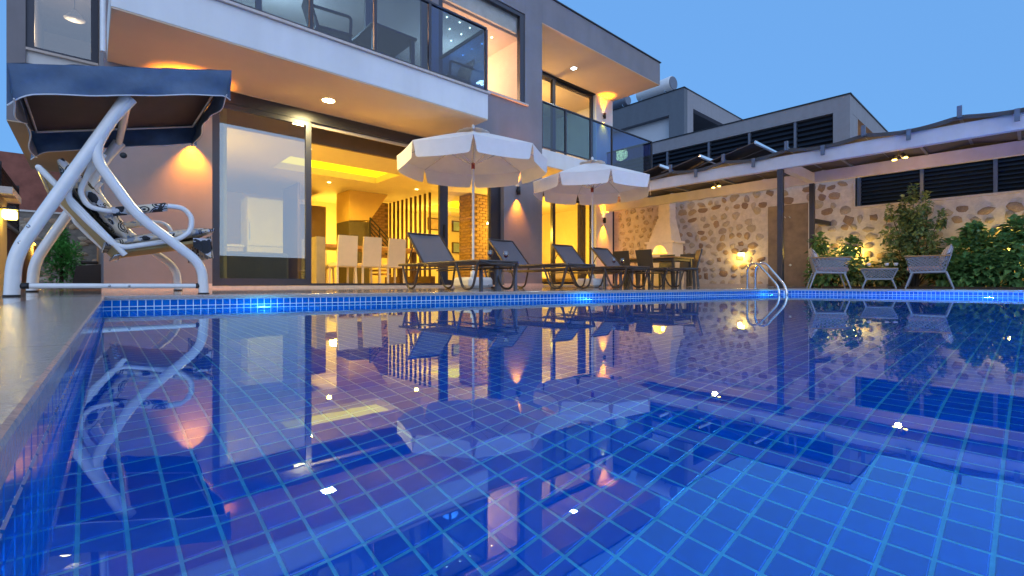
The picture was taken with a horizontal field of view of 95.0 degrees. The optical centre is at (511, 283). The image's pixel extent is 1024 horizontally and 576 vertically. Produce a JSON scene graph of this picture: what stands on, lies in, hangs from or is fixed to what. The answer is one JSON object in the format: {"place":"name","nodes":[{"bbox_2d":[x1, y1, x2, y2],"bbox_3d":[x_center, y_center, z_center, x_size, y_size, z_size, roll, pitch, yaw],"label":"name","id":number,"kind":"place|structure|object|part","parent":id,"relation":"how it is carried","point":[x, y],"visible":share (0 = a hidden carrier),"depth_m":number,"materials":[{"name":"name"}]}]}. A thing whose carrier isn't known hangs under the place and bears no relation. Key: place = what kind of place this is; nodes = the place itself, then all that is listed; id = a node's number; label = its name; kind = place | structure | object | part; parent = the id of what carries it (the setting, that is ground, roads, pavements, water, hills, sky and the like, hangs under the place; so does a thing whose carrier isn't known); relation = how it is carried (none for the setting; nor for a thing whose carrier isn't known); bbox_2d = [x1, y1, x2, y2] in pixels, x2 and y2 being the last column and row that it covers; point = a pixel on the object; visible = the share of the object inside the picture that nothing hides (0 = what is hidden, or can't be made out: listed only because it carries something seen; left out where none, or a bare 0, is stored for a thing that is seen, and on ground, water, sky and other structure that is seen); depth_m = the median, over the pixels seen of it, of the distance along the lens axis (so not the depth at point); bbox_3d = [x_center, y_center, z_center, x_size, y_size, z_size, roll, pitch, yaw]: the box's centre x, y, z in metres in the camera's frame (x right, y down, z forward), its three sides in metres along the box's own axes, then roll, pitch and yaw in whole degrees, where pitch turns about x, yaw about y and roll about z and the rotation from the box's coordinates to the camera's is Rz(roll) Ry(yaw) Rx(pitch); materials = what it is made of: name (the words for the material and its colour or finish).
{"place":"outdoors","nodes":[
{"label":"outdoors","id":0,"kind":"place"},
{"bbox_2d":[0,151,83,211],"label":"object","id":1,"kind":"structure","parent":0,"point":[23,176],"depth_m":12.67,"materials":[{"name":"red tile"}]},
{"bbox_2d":[227,244,244,251],"bbox_3d":[-7.035,-0.416,10.204,2.040,0.905,0.620,0,0,-42],"label":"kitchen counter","id":2,"kind":"object","parent":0,"point":[232,247],"visible":0.09,"depth_m":10.54,"materials":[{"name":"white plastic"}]},
{"bbox_2d":[227,248,242,251],"bbox_3d":[-6.285,-0.419,10.500,0.470,0.750,0.018,0,0,-42],"label":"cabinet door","id":3,"kind":"structure","parent":2,"relation":"in","point":[228,249],"depth_m":10.55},
{"bbox_2d":[336,190,390,282],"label":"wall","id":4,"kind":"structure","parent":0,"point":[355,210],"depth_m":13.11,"materials":[{"name":"yellow paint"}]},
{"bbox_2d":[0,294,1023,575],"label":"pool water","id":5,"kind":"structure","parent":0,"point":[792,434],"depth_m":0.56,"materials":[{"name":"blue liquid"}]},
{"bbox_2d":[0,286,1023,305],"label":"deck","id":6,"kind":"structure","parent":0,"point":[41,293],"depth_m":5.66,"materials":[{"name":"stone"}]},
{"bbox_2d":[0,161,18,230],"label":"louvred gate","id":7,"kind":"structure","parent":6,"relation":"on","point":[5,179],"depth_m":9.89,"materials":[{"name":"brown wood"}]},
{"bbox_2d":[0,186,20,290],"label":"gate pillar","id":8,"kind":"structure","parent":6,"relation":"on","point":[9,194],"depth_m":4.80,"materials":[{"name":"yellow paint"}]},
{"bbox_2d":[0,206,18,219],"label":"garden wall lamp","id":9,"kind":"object","parent":8,"relation":"attached to","point":[9,213],"visible":1,"depth_m":4.72,"materials":[{"name":"white metal"}]},
{"bbox_2d":[7,223,37,282],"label":"garden wall","id":10,"kind":"structure","parent":6,"relation":"on","point":[13,233],"depth_m":7.48,"materials":[{"name":"beige paint"}]},
{"bbox_2d":[19,209,96,282],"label":"retaining wall","id":11,"kind":"structure","parent":6,"relation":"on","point":[89,246],"depth_m":13.02,"materials":[{"name":"stone"}]},
{"bbox_2d":[37,222,85,282],"bbox_3d":[-7.274,-0.419,7.580,0.610,1.166,0.603,0,0,13],"label":"conifer bush","id":12,"kind":"object","parent":6,"relation":"on","point":[62,249],"visible":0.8,"depth_m":7.55,"materials":[{"name":"green plant"}]},
{"bbox_2d":[73,261,100,282],"bbox_3d":[-6.439,-0.129,7.154,0.400,0.410,0.350,0,0,-42],"label":"covered grill","id":13,"kind":"object","parent":6,"relation":"on","point":[87,274],"visible":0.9,"depth_m":7.04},
{"bbox_2d":[2,63,230,296],"bbox_3d":[-3.522,-0.871,4.256,1.362,1.928,1.802,0,0,-42],"label":"garden swing","id":14,"kind":"object","parent":6,"relation":"on","point":[90,113],"visible":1,"depth_m":3.85,"materials":[{"name":"white metal"}]},
{"bbox_2d":[6,0,660,288],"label":"villa","id":15,"kind":"object","parent":6,"relation":"on","point":[372,122],"visible":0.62,"depth_m":8.28,"materials":[{"name":"grey paint"}]},
{"bbox_2d":[26,0,97,65],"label":"window","id":16,"kind":"structure","parent":15,"relation":"in","point":[30,4],"depth_m":8.32,"materials":[{"name":"white glass"}]},
{"bbox_2d":[63,0,85,23],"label":"pendant lamp","id":17,"kind":"object","parent":15,"relation":"hanging from","point":[74,15],"visible":1,"depth_m":9.19,"materials":[{"name":"white plastic"}]},
{"bbox_2d":[220,108,226,277],"bbox_3d":[-4.373,-1.334,6.855,0.374,2.720,0.060,0,0,-42],"label":"curtain","id":18,"kind":"object","parent":15,"relation":"hanging from","point":[223,192],"visible":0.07,"depth_m":6.93,"materials":[{"name":"fabric"}]},
{"bbox_2d":[227,251,287,278],"bbox_3d":[-4.590,-0.237,8.012,1.200,0.554,0.950,0,0,-42],"label":"kitchen island","id":19,"kind":"object","parent":15,"relation":"on","point":[258,265],"visible":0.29,"depth_m":7.73,"materials":[{"name":"wood"}]},
{"bbox_2d":[212,103,310,285],"bbox_3d":[-3.691,-1.259,6.997,1.342,2.590,0.060,0,0,-42],"label":"sliding door","id":20,"kind":"structure","parent":15,"relation":"in","point":[216,280],"depth_m":6.83,"materials":[{"name":"grey glass"}]},
{"bbox_2d":[241,197,282,252],"bbox_3d":[-5.940,-0.969,11.155,0.760,2.010,0.670,0,0,-42],"label":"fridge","id":21,"kind":"object","parent":15,"relation":"in","point":[261,224],"visible":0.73,"depth_m":10.91,"materials":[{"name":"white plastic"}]},
{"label":"freezer door","id":22,"kind":"part","parent":21,"relation":"part of","materials":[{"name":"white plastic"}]},
{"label":"door","id":23,"kind":"part","parent":21,"relation":"part of","materials":[{"name":"white plastic"}]},
{"bbox_2d":[321,98,335,102],"bbox_3d":[-2.732,-2.719,6.989,0.202,0.010,0.202,0,0,-42],"label":"downlight","id":24,"kind":"object","parent":15,"relation":"attached to","point":[328,100],"visible":1,"depth_m":6.98,"materials":[{"name":"white paint"}]},
{"bbox_2d":[325,250,334,282],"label":"dining chair","id":25,"kind":"object","parent":15,"relation":"on","point":[327,268],"visible":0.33,"depth_m":11.45,"materials":[{"name":"beige leather"}]},
{"bbox_2d":[328,235,357,282],"bbox_3d":[-3.533,-0.470,9.829,0.440,1.020,0.538,0,0,-42],"label":"dining chair","id":26,"kind":"object","parent":15,"relation":"on","point":[347,249],"visible":0.84,"depth_m":9.66,"materials":[{"name":"white fabric"}]},
{"bbox_2d":[301,236,415,282],"bbox_3d":[-3.421,-0.467,10.935,2.550,1.014,0.930,0,0,-42],"label":"dining table","id":27,"kind":"object","parent":15,"relation":"on","point":[319,246],"visible":0.47,"depth_m":9.91,"materials":[{"name":"brown wood"}]},
{"bbox_2d":[230,0,487,90],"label":"balcony railing","id":28,"kind":"object","parent":15,"relation":"on","point":[432,37],"visible":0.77,"depth_m":6.92,"materials":[{"name":"clear glass"}]},
{"bbox_2d":[353,237,381,282],"bbox_3d":[-3.133,-0.470,10.190,0.440,1.020,0.538,0,0,-42],"label":"dining chair","id":29,"kind":"object","parent":15,"relation":"on","point":[371,252],"visible":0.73,"depth_m":10.02,"materials":[{"name":"white fabric"}]},
{"bbox_2d":[367,203,387,257],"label":"brick wall","id":30,"kind":"structure","parent":15,"relation":"attached to","point":[380,217],"depth_m":14.64,"materials":[{"name":"brown brick"}]},
{"bbox_2d":[378,238,405,282],"bbox_3d":[-2.702,-0.470,10.578,0.440,1.020,0.538,0,0,-42],"label":"dining chair","id":31,"kind":"object","parent":15,"relation":"on","point":[396,254],"visible":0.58,"depth_m":10.39,"materials":[{"name":"white fabric"}]},
{"bbox_2d":[385,192,434,282],"bbox_3d":[-3.114,-1.254,14.084,0.160,2.589,2.700,0,0,-42],"label":"slat partition","id":32,"kind":"object","parent":15,"relation":"on","point":[429,278],"visible":0.63,"depth_m":13.95,"materials":[{"name":"brown wood"}]},
{"bbox_2d":[427,218,437,230],"bbox_3d":[-2.897,-2.204,17.517,0.550,0.450,0.083,0,0,-42],"label":"picture","id":33,"kind":"object","parent":15,"relation":"attached to","point":[434,223],"visible":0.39,"depth_m":17.47,"materials":[{"name":"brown wood"}]},
{"bbox_2d":[452,221,458,231],"bbox_3d":[-2.030,-2.199,18.299,0.720,0.420,0.083,0,0,-42],"label":"picture","id":34,"kind":"object","parent":15,"relation":"attached to","point":[455,226],"visible":0.36,"depth_m":18.11,"materials":[{"name":"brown wood"}]},
{"bbox_2d":[452,242,458,252],"bbox_3d":[-2.030,-1.369,18.299,0.720,0.420,0.083,0,0,-42],"label":"picture","id":35,"kind":"object","parent":15,"relation":"attached to","point":[455,247],"visible":0.36,"depth_m":18.11,"materials":[{"name":"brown wood"}]},
{"bbox_2d":[438,185,500,284],"bbox_3d":[-0.830,-1.259,9.627,1.550,2.590,0.100,0,0,-42],"label":"sliding door","id":36,"kind":"structure","parent":15,"relation":"in","point":[494,192],"depth_m":9.95,"materials":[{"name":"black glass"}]},
{"bbox_2d":[459,193,486,276],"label":"brick column","id":37,"kind":"structure","parent":15,"relation":"attached to","point":[465,226],"depth_m":13.47,"materials":[{"name":"brick"}]},
{"bbox_2d":[439,0,524,102],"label":"window","id":38,"kind":"structure","parent":15,"relation":"in","point":[478,8],"depth_m":10.28,"materials":[{"name":"white glass"}]},
{"bbox_2d":[516,186,520,194],"bbox_3d":[0.140,-2.024,10.284,0.084,0.170,0.101,0,0,-42],"label":"wall sconce","id":39,"kind":"object","parent":15,"relation":"attached to","point":[518,190],"depth_m":10.24,"materials":[{"name":"black metal"}]},
{"bbox_2d":[542,194,554,283],"bbox_3d":[0.389,-1.259,12.959,2.320,2.590,0.060,0,0,-42],"label":"sliding door","id":40,"kind":"structure","parent":15,"relation":"in","point":[552,204],"depth_m":13.66,"materials":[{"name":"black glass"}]},
{"bbox_2d":[542,72,554,151],"bbox_3d":[0.389,-4.574,12.959,2.320,2.840,0.060,0,0,-42],"label":"sliding door","id":41,"kind":"structure","parent":15,"relation":"in","point":[551,78],"depth_m":13.66,"materials":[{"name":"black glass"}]},
{"bbox_2d":[550,200,590,283],"bbox_3d":[1.859,-1.259,14.390,1.920,2.590,0.060,0,0,-42],"label":"sliding door","id":42,"kind":"structure","parent":15,"relation":"in","point":[576,200],"depth_m":14.94,"materials":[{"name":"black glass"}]},
{"bbox_2d":[550,80,592,150],"bbox_3d":[1.859,-4.574,14.390,1.920,2.840,0.060,0,0,-42],"label":"sliding door","id":43,"kind":"structure","parent":15,"relation":"in","point":[557,82],"depth_m":14.65,"materials":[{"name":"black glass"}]},
{"bbox_2d":[577,204,585,278],"bbox_3d":[2.213,-1.234,14.938,0.380,2.520,0.060,0,0,-42],"label":"curtain","id":44,"kind":"object","parent":15,"relation":"hanging from","point":[581,230],"visible":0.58,"depth_m":14.91,"materials":[{"name":"fabric"}]},
{"bbox_2d":[542,100,652,172],"bbox_3d":[1.903,-3.682,13.090,4.750,1.135,1.650,0,0,-42],"label":"balcony railing","id":45,"kind":"object","parent":15,"relation":"on","point":[567,132],"visible":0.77,"depth_m":12.12,"materials":[{"name":"clear glass"}]},
{"bbox_2d":[398,232,518,289],"bbox_3d":[-0.809,-0.334,6.528,0.671,0.842,1.984,0,0,-42],"label":"sun lounger","id":46,"kind":"object","parent":6,"relation":"on","point":[431,250],"visible":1,"depth_m":6.80,"materials":[{"name":"grey metal"}]},
{"bbox_2d":[397,124,547,287],"bbox_3d":[-0.646,-1.282,7.801,2.332,2.720,2.332,0,0,18],"label":"parasol","id":47,"kind":"object","parent":6,"relation":"on","point":[479,157],"visible":0.98,"depth_m":8.02,"materials":[{"name":"white fabric"}]},
{"bbox_2d":[479,264,518,289],"bbox_3d":[-0.194,-0.083,6.554,0.420,0.352,0.420,0,0,-42],"label":"side table","id":48,"kind":"object","parent":6,"relation":"on","point":[497,273],"visible":0.72,"depth_m":6.52,"materials":[{"name":"grey metal"}]},
{"bbox_2d":[483,239,594,288],"bbox_3d":[0.346,-0.335,7.568,0.671,0.842,1.984,0,0,-44],"label":"sun lounger","id":49,"kind":"object","parent":6,"relation":"on","point":[500,247],"visible":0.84,"depth_m":7.77,"materials":[{"name":"grey metal"}]},
{"bbox_2d":[533,157,649,286],"bbox_3d":[1.675,-1.282,9.797,2.332,2.720,2.332,0,0,-28],"label":"parasol","id":50,"kind":"object","parent":6,"relation":"on","point":[591,182],"visible":0.95,"depth_m":9.78,"materials":[{"name":"white fabric"}]},
{"bbox_2d":[545,244,649,287],"bbox_3d":[1.488,-0.335,8.597,0.671,0.842,1.984,0,0,-41],"label":"sun lounger","id":51,"kind":"object","parent":6,"relation":"on","point":[567,254],"visible":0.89,"depth_m":8.79,"materials":[{"name":"grey metal"}]},
{"bbox_2d":[602,269,633,288],"bbox_3d":[1.911,-0.083,8.448,0.420,0.352,0.420,0,0,-42],"label":"side table","id":52,"kind":"object","parent":6,"relation":"on","point":[615,279],"visible":0.69,"depth_m":8.44,"materials":[{"name":"grey metal"}]},
{"bbox_2d":[613,251,637,285],"bbox_3d":[2.901,-0.363,11.897,0.532,0.880,0.460,0,0,-42],"label":"patio chair","id":53,"kind":"object","parent":6,"relation":"on","point":[622,256],"visible":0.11,"depth_m":11.71,"materials":[{"name":"plastic"}]},
{"bbox_2d":[587,247,684,287],"bbox_3d":[2.390,-0.335,9.409,0.671,0.842,1.984,0,0,-43],"label":"sun lounger","id":54,"kind":"object","parent":6,"relation":"on","point":[605,256],"visible":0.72,"depth_m":9.59,"materials":[{"name":"grey metal"}]},
{"bbox_2d":[635,249,663,286],"bbox_3d":[3.330,-0.357,11.345,0.532,0.880,0.460,0,0,-37],"label":"patio chair","id":55,"kind":"object","parent":6,"relation":"on","point":[644,257],"visible":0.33,"depth_m":11.22,"materials":[{"name":"plastic"}]},
{"bbox_2d":[626,256,693,285],"bbox_3d":[3.788,-0.289,12.225,0.950,0.730,1.500,0,0,-42],"label":"patio table","id":56,"kind":"object","parent":6,"relation":"on","point":[673,259],"visible":0.71,"depth_m":11.87,"materials":[{"name":"brown wood"}]},
{"bbox_2d":[650,254,674,285],"bbox_3d":[4.219,-0.363,13.149,0.532,0.880,0.460,0,0,-40],"label":"patio chair","id":57,"kind":"object","parent":6,"relation":"on","point":[667,264],"visible":0.49,"depth_m":13.23,"materials":[{"name":"plastic"}]},
{"bbox_2d":[644,193,684,285],"bbox_3d":[4.486,-1.494,13.818,0.640,3.200,0.960,0,0,-42],"label":"garden oven","id":58,"kind":"object","parent":6,"relation":"on","point":[665,239],"visible":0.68,"depth_m":13.68,"materials":[{"name":"white paint"}]},
{"bbox_2d":[613,86,741,141],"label":"neighbour house","id":59,"kind":"structure","parent":6,"relation":"on","point":[677,111],"depth_m":22.55,"materials":[{"name":"white paint"}]},
{"bbox_2d":[613,96,630,109],"bbox_3d":[6.436,-10.418,27.972,0.601,1.202,1.230,0,0,-36],"label":"solar tank","id":60,"kind":"object","parent":59,"relation":"on","point":[622,102],"visible":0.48,"depth_m":27.57,"materials":[{"name":"white metal"}]},
{"bbox_2d":[636,76,676,100],"bbox_3d":[7.311,-9.500,23.794,0.720,1.322,2.030,0,0,-36],"label":"solar tank","id":61,"kind":"object","parent":59,"relation":"on","point":[669,83],"visible":0.6,"depth_m":23.23,"materials":[{"name":"white metal"}]},
{"bbox_2d":[675,254,695,285],"bbox_3d":[4.652,-0.358,12.668,0.532,0.880,0.460,0,0,-44],"label":"patio chair","id":62,"kind":"object","parent":6,"relation":"on","point":[684,264],"visible":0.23,"depth_m":12.75,"materials":[{"name":"plastic"}]},
{"bbox_2d":[675,249,702,286],"bbox_3d":[4.186,-0.352,11.135,0.532,0.880,0.460,0,0,8],"label":"patio chair","id":63,"kind":"object","parent":6,"relation":"on","point":[697,260],"visible":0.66,"depth_m":10.98,"materials":[{"name":"plastic"}]},
{"bbox_2d":[613,92,887,283],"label":"neighbour house","id":64,"kind":"structure","parent":6,"relation":"on","point":[834,119],"depth_m":16.64,"materials":[{"name":"grey paint"}]},
{"bbox_2d":[605,105,1023,287],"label":"pergola","id":65,"kind":"object","parent":6,"relation":"on","point":[748,168],"visible":0.85,"depth_m":9.46,"materials":[{"name":"white metal"}]},
{"bbox_2d":[711,181,720,187],"bbox_3d":[4.905,-2.412,11.279,0.102,0.248,0.263,0,0,-14],"label":"pergola spot","id":66,"kind":"object","parent":65,"relation":"attached to","point":[717,184],"visible":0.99,"depth_m":11.22,"materials":[{"name":"black metal"}]},
{"bbox_2d":[891,151,907,160],"bbox_3d":[7.206,-2.412,8.724,0.102,0.248,0.263,0,0,-14],"label":"pergola spot","id":67,"kind":"object","parent":65,"relation":"attached to","point":[902,156],"visible":0.95,"depth_m":8.74,"materials":[{"name":"black metal"}]},
{"bbox_2d":[614,170,1023,287],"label":"stone wall","id":68,"kind":"structure","parent":6,"relation":"on","point":[722,231],"depth_m":12.13,"materials":[{"name":"beige stone"}]},
{"bbox_2d":[737,251,745,255],"bbox_3d":[6.083,-0.784,12.448,0.120,0.130,0.170,0,0,-42],"label":"garden wall lamp","id":69,"kind":"object","parent":68,"relation":"attached to","point":[741,253],"visible":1,"depth_m":12.41,"materials":[{"name":"white glass"}]},
{"bbox_2d":[768,201,808,286],"bbox_3d":[6.861,-0.944,11.655,0.106,2.060,0.933,0,0,-42],"label":"garden door","id":70,"kind":"structure","parent":68,"relation":"attached to","point":[796,231],"depth_m":11.59,"materials":[{"name":"brown wood"}]},
{"bbox_2d":[768,203,807,286],"bbox_3d":[6.871,-0.929,11.685,0.050,2.030,0.903,0,0,-42],"label":"door leaf","id":71,"kind":"structure","parent":70,"relation":"in","point":[795,227],"depth_m":11.60,"materials":[{"name":"brown wood"}]},
{"bbox_2d":[857,147,1023,205],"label":"louvred fence","id":72,"kind":"object","parent":68,"relation":"on","point":[990,176],"visible":0.56,"depth_m":9.61,"materials":[{"name":"black metal"}]},
{"bbox_2d":[806,248,851,287],"bbox_3d":[6.327,-0.307,9.398,0.691,0.809,0.697,0,0,28],"label":"rope armchair","id":73,"kind":"object","parent":6,"relation":"on","point":[814,259],"visible":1,"depth_m":9.20,"materials":[{"name":"grey fabric"}]},
{"bbox_2d":[860,268,897,287],"bbox_3d":[7.036,-0.095,9.000,0.568,0.387,0.471,0,0,38],"label":"coffee table","id":74,"kind":"object","parent":6,"relation":"on","point":[871,270],"visible":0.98,"depth_m":8.86,"materials":[{"name":"grey wicker"}]},
{"bbox_2d":[822,286,1023,288],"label":"planting bed","id":75,"kind":"object","parent":6,"relation":"on","point":[923,287],"visible":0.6,"depth_m":8.96,"materials":[{"name":"soil"}]},
{"bbox_2d":[802,231,876,287],"bbox_3d":[7.254,-0.485,10.406,0.973,1.365,1.433,0,0,-66],"label":"shrub","id":76,"kind":"object","parent":75,"relation":"on","point":[823,249],"visible":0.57,"depth_m":10.30,"materials":[{"name":"green plant"}]},
{"bbox_2d":[834,257,908,285],"bbox_3d":[7.589,-0.186,9.906,0.918,0.746,1.399,0,0,-42],"label":"shrub","id":77,"kind":"object","parent":75,"relation":"on","point":[869,282],"visible":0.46,"depth_m":9.86,"materials":[{"name":"green plant"}]},
{"bbox_2d":[877,183,952,286],"bbox_3d":[8.045,-0.939,9.344,0.690,2.200,1.276,0,0,-42],"label":"shrub","id":78,"kind":"object","parent":75,"relation":"on","point":[912,228],"visible":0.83,"depth_m":9.39,"materials":[{"name":"green plant"}]},
{"bbox_2d":[922,220,1023,286],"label":"shrub","id":79,"kind":"object","parent":75,"relation":"on","point":[970,235],"visible":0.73,"depth_m":8.58,"materials":[{"name":"green plant"}]},
{"bbox_2d":[961,214,1023,286],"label":"shrub","id":80,"kind":"object","parent":75,"relation":"on","point":[1014,221],"visible":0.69,"depth_m":8.27,"materials":[{"name":"green plant"}]},
{"bbox_2d":[904,244,954,288],"bbox_3d":[7.640,-0.298,8.602,0.677,0.792,0.683,0,0,42],"label":"rope armchair","id":81,"kind":"object","parent":6,"relation":"on","point":[944,258],"visible":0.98,"depth_m":8.40,"materials":[{"name":"grey fabric"}]},
{"bbox_2d":[0,0,1023,153],"label":"sky","id":82,"kind":"structure","parent":0,"point":[911,64],"materials":[{"name":"blue"}]},
{"bbox_2d":[542,271,572,278],"bbox_3d":[1.067,-0.554,16.449,1.200,1.180,1.820,0,0,-42],"label":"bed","id":83,"kind":"object","parent":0,"point":[560,276],"visible":0.08,"depth_m":15.66,"materials":[{"name":"white fabric"}]},
{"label":"pool floor","id":84,"kind":"structure","parent":0,"visible":0},
{"bbox_2d":[0,305,102,552],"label":"pool wall","id":85,"kind":"structure","parent":84,"relation":"on","point":[14,488],"depth_m":0.47,"materials":[{"name":"tile"}]},
{"bbox_2d":[103,290,784,308],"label":"pool wall","id":86,"kind":"structure","parent":84,"relation":"on","point":[156,303],"depth_m":4.49,"materials":[{"name":"tile"}]},
{"bbox_2d":[0,288,1023,489],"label":"coping","id":87,"kind":"object","parent":84,"relation":"on","point":[41,339],"visible":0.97,"depth_m":0.83,"materials":[{"name":"stone"}]},
{"bbox_2d":[745,262,787,294],"bbox_3d":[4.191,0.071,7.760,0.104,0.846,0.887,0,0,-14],"label":"pool ladder","id":88,"kind":"object","parent":87,"relation":"attached to","point":[759,264],"visible":0.95,"depth_m":7.73,"materials":[{"name":"silver metal"}]},
{"bbox_2d":[788,290,1023,296],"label":"pool wall","id":89,"kind":"structure","parent":84,"relation":"on","point":[945,293],"depth_m":7.12,"materials":[{"name":"tile"}]}
]}

